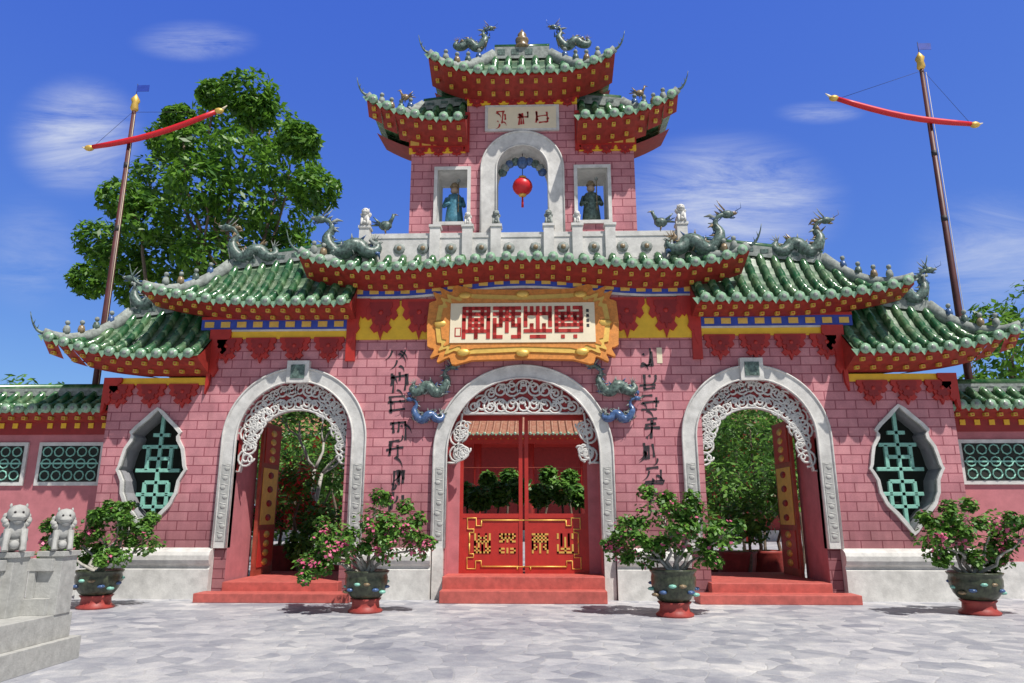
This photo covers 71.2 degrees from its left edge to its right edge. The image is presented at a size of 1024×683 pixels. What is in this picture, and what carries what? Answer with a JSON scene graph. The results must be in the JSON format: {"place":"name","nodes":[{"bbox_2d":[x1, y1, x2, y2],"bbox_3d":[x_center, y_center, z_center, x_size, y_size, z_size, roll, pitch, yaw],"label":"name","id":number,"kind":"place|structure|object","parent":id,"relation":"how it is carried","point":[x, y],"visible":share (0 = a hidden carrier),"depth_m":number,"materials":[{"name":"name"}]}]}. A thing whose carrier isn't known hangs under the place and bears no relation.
{"place":"outdoors","nodes":[
{"label":"outdoors","id":0,"kind":"place"},
{"bbox_2d":[2,374,64,383],"bbox_3d":[-11.379,3.067,16.355,2.603,4.646,4.009,12,-18,-40],"label":"tree","id":1,"kind":"object","parent":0,"point":[22,379],"visible":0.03,"depth_m":16.63,"materials":[{"name":"green plant"}]},
{"bbox_2d":[0,536,1023,682],"bbox_3d":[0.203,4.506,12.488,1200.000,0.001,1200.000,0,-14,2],"label":"ground","id":2,"kind":"structure","parent":0,"point":[189,641],"depth_m":8.18,"materials":[{"name":"grey stone"}]},
{"bbox_2d":[0,503,80,681],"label":"lion balustrade","id":3,"kind":"object","parent":2,"relation":"on","point":[35,622],"visible":1,"depth_m":7.07,"materials":[{"name":"grey stone"}]},
{"bbox_2d":[34,499,166,609],"bbox_3d":[-6.693,3.410,11.565,1.939,1.693,1.076,0,-14,2],"label":"pot plant","id":4,"kind":"object","parent":2,"relation":"on","point":[97,583],"visible":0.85,"depth_m":11.52,"materials":[{"name":"green plant"}]},
{"bbox_2d":[63,66,343,377],"bbox_3d":[-10.728,-1.543,23.582,10.938,17.056,6.368,0,-14,2],"label":"tree","id":5,"kind":"object","parent":2,"relation":"on","point":[253,111],"visible":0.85,"depth_m":23.36,"materials":[{"name":"green plant"}]},
{"bbox_2d":[291,488,438,613],"bbox_3d":[-2.293,3.216,11.112,2.188,1.855,1.411,3,-14,-12],"label":"pot plant","id":6,"kind":"object","parent":2,"relation":"on","point":[365,586],"visible":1,"depth_m":10.84,"materials":[{"name":"green plant"}]},
{"bbox_2d":[192,567,862,604],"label":"steps","id":7,"kind":"structure","parent":2,"relation":"on","point":[753,588],"depth_m":12.17,"materials":[{"name":"red stone"}]},
{"bbox_2d":[90,289,972,599],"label":"gate wall","id":8,"kind":"structure","parent":2,"relation":"on","point":[870,519],"depth_m":13.22,"materials":[{"name":"pink brick"}]},
{"bbox_2d":[30,267,211,377],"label":"roof","id":9,"kind":"structure","parent":8,"relation":"on","point":[145,336],"depth_m":13.57,"materials":[{"name":"tile"}]},
{"bbox_2d":[129,215,357,319],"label":"roof","id":10,"kind":"structure","parent":8,"relation":"on","point":[254,281],"depth_m":13.75,"materials":[{"name":"tile"}]},
{"bbox_2d":[427,284,618,365],"bbox_3d":[0.198,-0.333,13.498,3.621,1.616,0.172,0,-21,2],"label":"sign board","id":11,"kind":"object","parent":8,"relation":"attached to","point":[578,324],"visible":1,"depth_m":13.41,"materials":[{"name":"gold metal"}]},
{"bbox_2d":[286,201,761,290],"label":"roof","id":12,"kind":"structure","parent":8,"relation":"on","point":[704,261],"depth_m":13.55,"materials":[{"name":"tile"}]},
{"bbox_2d":[358,104,688,261],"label":"balustrade and trim","id":13,"kind":"structure","parent":12,"relation":"on","point":[490,236],"depth_m":14.10,"materials":[{"name":"white stone"}]},
{"bbox_2d":[418,20,624,100],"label":"top roof","id":14,"kind":"structure","parent":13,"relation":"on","point":[521,69],"depth_m":14.83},
{"bbox_2d":[360,85,686,233],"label":"ornaments","id":15,"kind":"object","parent":13,"relation":"attached to","point":[591,201],"visible":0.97,"depth_m":14.70,"materials":[{"name":"paint"}]},
{"bbox_2d":[386,111,664,515],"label":"calligraphy inscriptions","id":16,"kind":"object","parent":8,"relation":"attached to","point":[644,385],"visible":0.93,"depth_m":13.25,"materials":[{"name":"black paint"}]},
{"bbox_2d":[235,379,817,472],"bbox_3d":[0.207,1.547,13.331,10.650,1.761,0.123,0,-14,2],"label":"arch fretwork","id":17,"kind":"object","parent":8,"relation":"attached to","point":[522,397],"visible":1,"depth_m":13.34,"materials":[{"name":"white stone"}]},
{"bbox_2d":[250,415,804,577],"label":"doors","id":18,"kind":"structure","parent":8,"relation":"attached to","point":[554,543],"depth_m":13.25,"materials":[{"name":"red paint"}]},
{"bbox_2d":[135,413,923,523],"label":"lattice windows","id":19,"kind":"structure","parent":8,"relation":"attached to","point":[890,493],"depth_m":13.17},
{"bbox_2d":[74,358,985,601],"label":"stone trim","id":20,"kind":"structure","parent":8,"relation":"attached to","point":[887,575],"depth_m":12.80,"materials":[{"name":"stone"}]},
{"bbox_2d":[404,359,643,423],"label":"cloud-shaped ornaments","id":21,"kind":"object","parent":20,"relation":"attached to","point":[613,388],"visible":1,"depth_m":13.18,"materials":[{"name":"ceramic"}]},
{"bbox_2d":[99,95,961,414],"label":"bands","id":22,"kind":"object","parent":8,"relation":"attached to","point":[655,313],"visible":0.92,"depth_m":13.60,"materials":[{"name":"red paint"}]},
{"bbox_2d":[690,209,926,316],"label":"roof","id":23,"kind":"structure","parent":8,"relation":"on","point":[794,276],"depth_m":13.47,"materials":[{"name":"tile"}]},
{"bbox_2d":[841,260,1023,373],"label":"roof","id":24,"kind":"structure","parent":8,"relation":"on","point":[910,330],"depth_m":13.15,"materials":[{"name":"tile"}]},
{"bbox_2d":[82,42,982,383],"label":"poles","id":25,"kind":"object","parent":2,"relation":"on","point":[942,200],"visible":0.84,"depth_m":15.42,"materials":[{"name":"paint"}]},
{"bbox_2d":[599,483,746,618],"bbox_3d":[2.415,3.078,10.673,2.215,1.914,1.138,-2,-14,9],"label":"pot plant","id":26,"kind":"object","parent":2,"relation":"on","point":[674,588],"visible":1,"depth_m":10.54,"materials":[{"name":"green plant"}]},
{"bbox_2d":[910,496,1023,615],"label":"pot plant","id":27,"kind":"object","parent":2,"relation":"on","point":[977,588],"visible":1,"depth_m":10.68,"materials":[{"name":"green plant"}]},
{"bbox_2d":[959,280,1023,378],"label":"tree","id":28,"kind":"object","parent":2,"relation":"on","point":[1012,370],"visible":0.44,"depth_m":20.83,"materials":[{"name":"green plant"}]},
{"bbox_2d":[0,419,1023,598],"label":"side walls","id":29,"kind":"structure","parent":0,"point":[47,470],"depth_m":13.57,"materials":[{"name":"pink paint"}]},
{"bbox_2d":[0,384,107,422],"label":"tiled roof","id":30,"kind":"structure","parent":29,"relation":"on","point":[50,403],"depth_m":13.86,"materials":[{"name":"ceramic"}]},
{"bbox_2d":[952,379,1023,418],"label":"tiled roof","id":31,"kind":"structure","parent":29,"relation":"on","point":[991,398],"depth_m":13.33,"materials":[{"name":"ceramic"}]},
{"bbox_2d":[0,0,1023,504],"label":"sky","id":32,"kind":"structure","parent":0,"point":[755,126],"materials":[{"name":"blue"}]},
{"bbox_2d":[409,104,636,232],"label":"tower","id":33,"kind":"structure","parent":0,"point":[624,213],"depth_m":14.67,"materials":[{"name":"pink brick"}]},
{"bbox_2d":[357,79,467,160],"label":"tower roof","id":34,"kind":"structure","parent":33,"relation":"attached to","point":[440,121],"depth_m":14.59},
{"bbox_2d":[574,72,687,157],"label":"tower roof","id":35,"kind":"structure","parent":33,"relation":"attached to","point":[603,118],"depth_m":14.47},
{"bbox_2d":[250,409,805,572],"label":"trees","id":36,"kind":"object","parent":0,"point":[304,494],"depth_m":16.57,"materials":[{"name":"green plant"}]},
{"bbox_2d":[260,437,801,541],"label":"hall","id":37,"kind":"structure","parent":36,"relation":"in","point":[504,452],"depth_m":42.22,"materials":[{"name":"red wood"}]},
{"bbox_2d":[270,409,776,438],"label":"hall roof","id":38,"kind":"structure","parent":37,"relation":"on","point":[510,429],"depth_m":40.75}
]}

